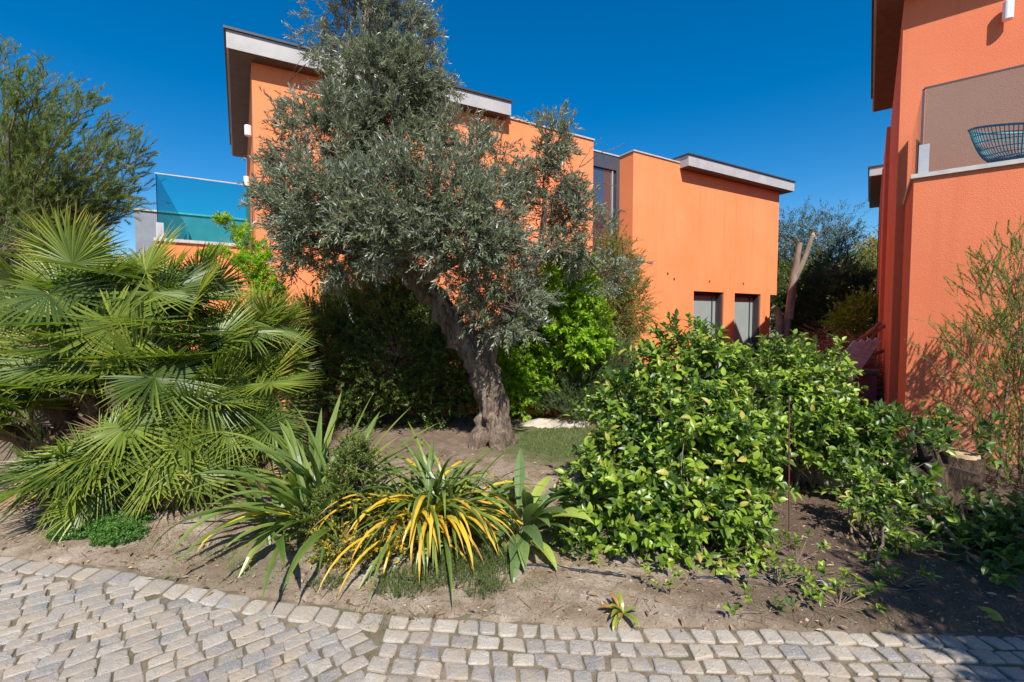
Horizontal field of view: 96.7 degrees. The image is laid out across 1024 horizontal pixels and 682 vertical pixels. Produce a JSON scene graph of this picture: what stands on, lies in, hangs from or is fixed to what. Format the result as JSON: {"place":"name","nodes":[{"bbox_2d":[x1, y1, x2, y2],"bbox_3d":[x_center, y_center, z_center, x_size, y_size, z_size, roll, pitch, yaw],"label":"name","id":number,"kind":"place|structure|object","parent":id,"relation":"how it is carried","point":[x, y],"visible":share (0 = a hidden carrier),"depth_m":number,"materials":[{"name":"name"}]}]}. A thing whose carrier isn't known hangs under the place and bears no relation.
{"place":"outdoors","nodes":[
{"label":"outdoors","id":0,"kind":"place"},
{"bbox_2d":[0,0,891,318],"label":"sky","id":1,"kind":"structure","parent":0,"point":[780,88],"materials":[{"name":"blue"}]},
{"bbox_2d":[435,476,540,506],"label":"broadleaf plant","id":2,"kind":"object","parent":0,"point":[511,488],"visible":0.16,"depth_m":3.90,"materials":[{"name":"green plant"}]},
{"bbox_2d":[0,556,1023,681],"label":"road","id":3,"kind":"structure","parent":0,"point":[71,622],"depth_m":2.22,"materials":[{"name":"stone"}]},
{"bbox_2d":[0,325,1023,635],"bbox_3d":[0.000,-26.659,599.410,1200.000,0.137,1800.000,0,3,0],"label":"ground","id":4,"kind":"structure","parent":0,"point":[448,439],"depth_m":2.85,"materials":[{"name":"soil"}]},
{"bbox_2d":[0,204,141,426],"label":"dark shrub","id":5,"kind":"object","parent":4,"relation":"on","point":[7,238],"visible":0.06,"depth_m":7.08,"materials":[{"name":"green plant"}]},
{"bbox_2d":[0,443,150,545],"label":"fan palm","id":6,"kind":"object","parent":4,"relation":"on","point":[83,513],"visible":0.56,"depth_m":3.30,"materials":[{"name":"green plant"}]},
{"bbox_2d":[0,35,170,401],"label":"feathery tree","id":7,"kind":"object","parent":4,"relation":"on","point":[25,145],"visible":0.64,"depth_m":7.94,"materials":[{"name":"green plant"}]},
{"bbox_2d":[0,196,194,410],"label":"fan palm","id":8,"kind":"object","parent":4,"relation":"on","point":[171,263],"visible":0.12,"depth_m":4.87,"materials":[{"name":"green plant"}]},
{"bbox_2d":[42,507,153,546],"bbox_3d":[-3.020,1.357,3.379,0.780,0.143,0.530,0,3,0],"label":"clover patch","id":9,"kind":"object","parent":4,"relation":"on","point":[107,523],"visible":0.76,"depth_m":3.28,"materials":[{"name":"green plant"}]},
{"bbox_2d":[0,209,260,513],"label":"fan palm","id":10,"kind":"object","parent":4,"relation":"on","point":[91,343],"visible":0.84,"depth_m":3.85,"materials":[{"name":"green plant"}]},
{"bbox_2d":[0,379,315,534],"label":"fan palm","id":11,"kind":"object","parent":4,"relation":"on","point":[117,446],"visible":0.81,"depth_m":3.55,"materials":[{"name":"green plant"}]},
{"bbox_2d":[137,237,323,496],"bbox_3d":[-2.978,0.201,4.604,2.030,2.712,2.324,-1,3,-23],"label":"fan palm","id":12,"kind":"object","parent":4,"relation":"on","point":[262,363],"visible":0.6,"depth_m":4.53,"materials":[{"name":"green plant"}]},
{"bbox_2d":[192,211,291,307],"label":"young shrub","id":13,"kind":"object","parent":4,"relation":"on","point":[258,258],"visible":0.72,"depth_m":6.03,"materials":[{"name":"green plant"}]},
{"bbox_2d":[119,391,476,602],"bbox_3d":[-1.461,0.915,3.317,1.977,1.036,2.055,3,4,44],"label":"flax plant","id":14,"kind":"object","parent":4,"relation":"on","point":[297,465],"visible":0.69,"depth_m":3.22,"materials":[{"name":"green plant"}]},
{"bbox_2d":[305,570,343,591],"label":"ferny weed","id":15,"kind":"object","parent":4,"relation":"on","point":[329,579],"visible":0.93,"depth_m":2.68,"materials":[{"name":"green plant"}]},
{"bbox_2d":[285,424,415,571],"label":"leaved bush","id":16,"kind":"object","parent":4,"relation":"on","point":[351,452],"visible":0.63,"depth_m":3.11,"materials":[{"name":"green plant"}]},
{"bbox_2d":[287,263,432,415],"bbox_3d":[-2.571,-0.108,7.335,2.611,2.742,1.148,0,3,0],"label":"hedge shrub","id":17,"kind":"object","parent":4,"relation":"on","point":[320,294],"visible":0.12,"depth_m":7.20,"materials":[{"name":"green plant"}]},
{"bbox_2d":[285,503,448,570],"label":"yellow leaved bush","id":18,"kind":"object","parent":4,"relation":"on","point":[329,550],"visible":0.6,"depth_m":2.86,"materials":[{"name":"green plant"}]},
{"bbox_2d":[273,270,500,432],"bbox_3d":[-1.964,0.168,6.829,3.781,2.552,2.387,0,3,0],"label":"hedge shrub","id":19,"kind":"object","parent":4,"relation":"on","point":[422,344],"visible":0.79,"depth_m":6.45,"materials":[{"name":"green plant"}]},
{"bbox_2d":[357,571,447,580],"bbox_3d":[-0.672,1.443,2.787,0.571,0.046,0.066,0,3,0],"label":"drip hose","id":20,"kind":"object","parent":4,"relation":"on","point":[364,572],"visible":0.45,"depth_m":2.79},
{"bbox_2d":[303,422,563,605],"bbox_3d":[-0.490,1.051,3.206,1.866,0.778,1.678,0,3,0],"label":"flax plant","id":21,"kind":"object","parent":4,"relation":"on","point":[445,501],"visible":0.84,"depth_m":2.98,"materials":[{"name":"yellow plant"}]},
{"bbox_2d":[236,0,655,449],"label":"olive tree","id":22,"kind":"object","parent":4,"relation":"on","point":[399,228],"visible":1,"depth_m":5.12,"materials":[{"name":"green plant"}]},
{"bbox_2d":[372,535,529,598],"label":"ferny weed","id":23,"kind":"object","parent":4,"relation":"on","point":[459,560],"visible":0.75,"depth_m":2.75,"materials":[{"name":"green plant"}]},
{"bbox_2d":[134,25,795,408],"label":"orange house","id":24,"kind":"structure","parent":4,"relation":"on","point":[704,229],"depth_m":12.40,"materials":[{"name":"paint"}]},
{"bbox_2d":[593,151,619,363],"bbox_3d":[2.307,-2.118,12.171,1.366,5.685,0.118,-2,3,-31],"label":"window","id":25,"kind":"structure","parent":24,"relation":"in","point":[606,168],"depth_m":12.20,"materials":[{"name":"glass"}]},
{"bbox_2d":[693,292,722,345],"bbox_3d":[5.864,-0.376,13.926,1.426,2.236,0.258,-2,3,-31],"label":"window","id":26,"kind":"structure","parent":24,"relation":"in","point":[706,304],"depth_m":14.10,"materials":[{"name":"grey glass"}]},
{"bbox_2d":[734,294,759,360],"bbox_3d":[7.564,-0.424,14.940,1.426,2.236,0.258,-2,3,-31],"label":"window","id":27,"kind":"structure","parent":24,"relation":"in","point":[746,306],"depth_m":15.13,"materials":[{"name":"grey glass"}]},
{"bbox_2d":[0,443,1023,639],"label":"leaf litter","id":28,"kind":"object","parent":4,"relation":"on","point":[657,600],"visible":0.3,"depth_m":2.80,"materials":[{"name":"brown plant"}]},
{"bbox_2d":[441,448,595,583],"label":"broadleaf plant","id":29,"kind":"object","parent":4,"relation":"on","point":[531,513],"visible":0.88,"depth_m":3.04,"materials":[{"name":"green plant"}]},
{"bbox_2d":[467,244,620,421],"bbox_3d":[0.553,-0.013,7.109,2.483,2.870,1.851,2,3,39],"label":"citrus bush","id":30,"kind":"object","parent":4,"relation":"on","point":[567,332],"visible":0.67,"depth_m":6.59,"materials":[{"name":"green plant"}]},
{"bbox_2d":[475,563,625,577],"bbox_3d":[0.229,1.428,2.833,0.947,0.051,0.111,0,3,5],"label":"drip hose","id":31,"kind":"object","parent":4,"relation":"on","point":[579,570],"visible":0.69,"depth_m":2.82,"materials":[{"name":"black rubber"}]},
{"bbox_2d":[498,521,606,528],"bbox_3d":[0.303,1.394,3.416,0.932,0.042,0.043,0,3,8],"label":"drip hose","id":32,"kind":"object","parent":4,"relation":"on","point":[537,526],"visible":0.1,"depth_m":3.41,"materials":[{"name":"black rubber"}]},
{"bbox_2d":[519,418,589,428],"bbox_3d":[0.620,1.264,6.794,1.131,0.232,0.610,0,3,0],"label":"rock","id":33,"kind":"object","parent":4,"relation":"on","point":[556,423],"visible":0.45,"depth_m":6.62,"materials":[{"name":"white stone"}]},
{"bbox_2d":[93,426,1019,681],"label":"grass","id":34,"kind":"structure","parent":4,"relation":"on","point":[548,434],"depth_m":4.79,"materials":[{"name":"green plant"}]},
{"bbox_2d":[560,529,609,558],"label":"glossy seedling","id":35,"kind":"object","parent":4,"relation":"on","point":[581,543],"visible":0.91,"depth_m":2.94,"materials":[{"name":"green plant"}]},
{"bbox_2d":[529,326,645,426],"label":"rosemary bush","id":36,"kind":"object","parent":4,"relation":"on","point":[555,401],"visible":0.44,"depth_m":6.64,"materials":[{"name":"green plant"}]},
{"bbox_2d":[597,592,639,629],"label":"rosette plant","id":37,"kind":"object","parent":4,"relation":"on","point":[619,606],"visible":1,"depth_m":2.41,"materials":[{"name":"green plant"}]},
{"bbox_2d":[579,217,662,385],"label":"fine shrub","id":38,"kind":"object","parent":4,"relation":"on","point":[622,316],"visible":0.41,"depth_m":7.60,"materials":[{"name":"green plant"}]},
{"bbox_2d":[590,537,687,567],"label":"glossy seedling","id":39,"kind":"object","parent":4,"relation":"on","point":[621,545],"visible":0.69,"depth_m":2.86,"materials":[{"name":"green plant"}]},
{"bbox_2d":[640,562,704,593],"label":"glossy seedling","id":40,"kind":"object","parent":4,"relation":"on","point":[647,568],"visible":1,"depth_m":2.62,"materials":[{"name":"green plant"}]},
{"bbox_2d":[548,308,801,575],"bbox_3d":[1.276,0.688,3.531,2.116,1.912,1.766,0,3,0],"label":"glossy shrub","id":41,"kind":"object","parent":4,"relation":"on","point":[649,475],"visible":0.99,"depth_m":3.12,"materials":[{"name":"green plant"}]},
{"bbox_2d":[668,527,759,579],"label":"glossy seedling","id":42,"kind":"object","parent":4,"relation":"on","point":[754,544],"visible":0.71,"depth_m":2.83,"materials":[{"name":"green plant"}]},
{"bbox_2d":[709,522,800,558],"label":"glossy seedling","id":43,"kind":"object","parent":4,"relation":"on","point":[763,553],"visible":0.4,"depth_m":2.96,"materials":[{"name":"green plant"}]},
{"bbox_2d":[722,582,794,615],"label":"glossy seedling","id":44,"kind":"object","parent":4,"relation":"on","point":[736,606],"visible":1,"depth_m":2.43,"materials":[{"name":"green plant"}]},
{"bbox_2d":[747,554,821,587],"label":"glossy seedling","id":45,"kind":"object","parent":4,"relation":"on","point":[774,561],"visible":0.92,"depth_m":2.67,"materials":[{"name":"green plant"}]},
{"bbox_2d":[788,396,789,551],"bbox_3d":[1.859,0.938,3.054,0.039,1.140,0.009,0,3,0],"label":"metal rod","id":46,"kind":"object","parent":4,"relation":"on","point":[789,470],"visible":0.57,"depth_m":3.05,"materials":[{"name":"brown metal"}]},
{"bbox_2d":[771,232,814,365],"bbox_3d":[9.214,-1.324,14.987,1.363,4.447,0.365,0,3,0],"label":"broken tree","id":47,"kind":"object","parent":4,"relation":"on","point":[782,328],"visible":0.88,"depth_m":14.89,"materials":[{"name":"brown plant"}]},
{"bbox_2d":[769,256,827,344],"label":"green bush","id":48,"kind":"object","parent":4,"relation":"on","point":[780,273],"visible":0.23,"depth_m":17.61,"materials":[{"name":"green plant"}]},
{"bbox_2d":[768,528,830,563],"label":"glossy seedling","id":49,"kind":"object","parent":4,"relation":"on","point":[796,542],"visible":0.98,"depth_m":2.91,"materials":[{"name":"green plant"}]},
{"bbox_2d":[692,574,945,593],"bbox_3d":[1.805,1.445,2.725,1.425,0.057,0.080,0,3,6],"label":"drip hose","id":50,"kind":"object","parent":4,"relation":"on","point":[796,576],"visible":0.74,"depth_m":2.75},
{"bbox_2d":[769,241,876,351],"bbox_3d":[12.092,-1.429,17.076,5.524,4.791,3.738,0,3,0],"label":"dense tree","id":51,"kind":"object","parent":4,"relation":"on","point":[839,288],"visible":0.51,"depth_m":16.41,"materials":[{"name":"green plant"}]},
{"bbox_2d":[745,329,901,489],"bbox_3d":[2.801,0.643,4.395,1.648,1.520,1.285,0,3,0],"label":"glossy shrub","id":52,"kind":"object","parent":4,"relation":"on","point":[815,405],"visible":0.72,"depth_m":4.14,"materials":[{"name":"green plant"}]},
{"bbox_2d":[770,196,877,329],"bbox_3d":[12.282,-2.548,18.669,4.883,6.574,3.781,0,3,0],"label":"willowy tree","id":53,"kind":"object","parent":4,"relation":"on","point":[794,241],"visible":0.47,"depth_m":18.41,"materials":[{"name":"green plant"}]},
{"bbox_2d":[795,457,857,487],"bbox_3d":[3.064,1.257,4.396,0.569,0.388,0.385,0,3,0],"label":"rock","id":54,"kind":"object","parent":4,"relation":"on","point":[821,478],"visible":0.15,"depth_m":4.25,"materials":[{"name":"grey stone"}]},
{"bbox_2d":[777,252,875,302],"bbox_3d":[23.954,-3.561,33.997,13.366,7.231,7.320,0,3,0],"label":"tree","id":55,"kind":"object","parent":4,"relation":"on","point":[811,271],"depth_m":32.82,"materials":[{"name":"green plant"}]},
{"bbox_2d":[773,322,884,400],"bbox_3d":[6.810,0.474,9.701,3.422,2.028,2.525,0,3,0],"label":"brush heap","id":56,"kind":"object","parent":4,"relation":"on","point":[880,379],"visible":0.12,"depth_m":9.28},
{"bbox_2d":[781,560,886,614],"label":"glossy seedling","id":57,"kind":"object","parent":4,"relation":"on","point":[811,579],"visible":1,"depth_m":2.50,"materials":[{"name":"green plant"}]},
{"bbox_2d":[821,340,859,384],"bbox_3d":[5.556,0.606,7.971,0.894,1.257,0.036,1,3,12],"label":"wooden board","id":58,"kind":"object","parent":4,"relation":"on","point":[853,345],"visible":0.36,"depth_m":7.87,"materials":[{"name":"brown wood"}]},
{"bbox_2d":[810,243,877,299],"bbox_3d":[16.024,-2.040,21.896,4.565,5.240,3.202,0,3,0],"label":"ochre tree","id":59,"kind":"object","parent":4,"relation":"on","point":[874,256],"visible":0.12,"depth_m":21.43,"materials":[{"name":"green plant"}]},
{"bbox_2d":[814,285,878,368],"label":"round bush","id":60,"kind":"object","parent":4,"relation":"on","point":[857,316],"visible":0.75,"depth_m":12.84,"materials":[{"name":"green plant"}]},
{"bbox_2d":[838,339,866,372],"bbox_3d":[5.708,0.598,7.979,0.866,1.270,0.035,1,3,11],"label":"wooden board","id":61,"kind":"object","parent":4,"relation":"on","point":[857,350],"visible":0.36,"depth_m":7.89,"materials":[{"name":"brown wood"}]},
{"bbox_2d":[840,338,873,383],"bbox_3d":[5.859,0.590,7.987,0.838,1.283,0.033,0,3,10],"label":"wooden board","id":62,"kind":"object","parent":4,"relation":"on","point":[862,352],"visible":0.36,"depth_m":7.91,"materials":[{"name":"brown wood"}]},
{"bbox_2d":[846,229,877,280],"bbox_3d":[20.832,-2.967,25.765,3.598,6.727,3.178,-1,3,-26],"label":"brown tipped tree","id":63,"kind":"object","parent":4,"relation":"on","point":[872,241],"visible":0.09,"depth_m":25.46,"materials":[{"name":"green plant"}]},
{"bbox_2d":[847,337,880,381],"bbox_3d":[6.010,0.582,7.995,0.810,1.296,0.030,0,3,9],"label":"wooden board","id":64,"kind":"object","parent":4,"relation":"on","point":[867,355],"visible":0.57,"depth_m":7.94,"materials":[{"name":"brown wood"}]},
{"bbox_2d":[852,369,878,405],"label":"planter wall","id":65,"kind":"structure","parent":4,"relation":"on","point":[868,378],"depth_m":8.29,"materials":[{"name":"wood"}]},
{"bbox_2d":[814,460,941,561],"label":"glossy seedling","id":66,"kind":"object","parent":4,"relation":"on","point":[864,491],"visible":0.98,"depth_m":3.15,"materials":[{"name":"green plant"}]},
{"bbox_2d":[875,511,887,563],"bbox_3d":[2.412,1.319,2.969,0.045,0.301,0.380,3,4,43],"label":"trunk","id":67,"kind":"object","parent":4,"relation":"on","point":[877,558],"visible":0.73,"depth_m":2.96,"materials":[{"name":"brown plant"}]},
{"bbox_2d":[853,547,942,586],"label":"glossy seedling","id":68,"kind":"object","parent":4,"relation":"on","point":[897,572],"visible":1,"depth_m":2.67,"materials":[{"name":"green plant"}]},
{"bbox_2d":[810,398,1006,517],"bbox_3d":[3.275,0.962,3.986,1.325,0.916,1.184,-1,3,-21],"label":"glossy shrub","id":69,"kind":"object","parent":4,"relation":"on","point":[893,420],"visible":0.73,"depth_m":3.85,"materials":[{"name":"green plant"}]},
{"bbox_2d":[909,544,959,555],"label":"fallen branch","id":70,"kind":"object","parent":4,"relation":"on","point":[942,551],"visible":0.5,"depth_m":2.98,"materials":[{"name":"brown wood"}]},
{"bbox_2d":[897,441,986,518],"bbox_3d":[3.535,1.275,3.796,0.618,0.905,0.563,2,3,39],"label":"tree stump","id":71,"kind":"object","parent":4,"relation":"on","point":[963,469],"visible":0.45,"depth_m":3.70,"materials":[{"name":"brown wood"}]},
{"bbox_2d":[868,0,1023,464],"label":"orange house","id":72,"kind":"structure","parent":4,"relation":"on","point":[946,75],"depth_m":5.97,"materials":[{"name":"paint"}]},
{"bbox_2d":[968,122,1023,162],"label":"wicker chair","id":73,"kind":"object","parent":72,"relation":"on","point":[981,149],"visible":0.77,"depth_m":5.16,"materials":[{"name":"blue wicker"}]},
{"bbox_2d":[925,515,979,561],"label":"fallen branch","id":74,"kind":"object","parent":4,"relation":"on","point":[945,527],"visible":0.76,"depth_m":3.04,"materials":[{"name":"brown wood"}]},
{"bbox_2d":[908,519,1002,557],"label":"glossy seedling","id":75,"kind":"object","parent":4,"relation":"on","point":[937,534],"visible":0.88,"depth_m":3.01,"materials":[{"name":"green plant"}]},
{"bbox_2d":[905,216,1023,487],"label":"heath bush","id":76,"kind":"object","parent":4,"relation":"on","point":[991,412],"visible":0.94,"depth_m":4.14,"materials":[{"name":"green plant"}]},
{"bbox_2d":[909,481,1023,591],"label":"undergrowth shrub","id":77,"kind":"object","parent":4,"relation":"on","point":[997,516],"visible":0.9,"depth_m":2.98,"materials":[{"name":"green plant"}]},
{"bbox_2d":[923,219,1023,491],"bbox_3d":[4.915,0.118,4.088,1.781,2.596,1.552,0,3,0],"label":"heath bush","id":78,"kind":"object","parent":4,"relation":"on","point":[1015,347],"visible":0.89,"depth_m":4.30,"materials":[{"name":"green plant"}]},
{"bbox_2d":[977,606,1003,620],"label":"fallen leaf","id":79,"kind":"object","parent":4,"relation":"on","point":[998,617],"visible":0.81,"depth_m":2.42,"materials":[{"name":"green plant"}]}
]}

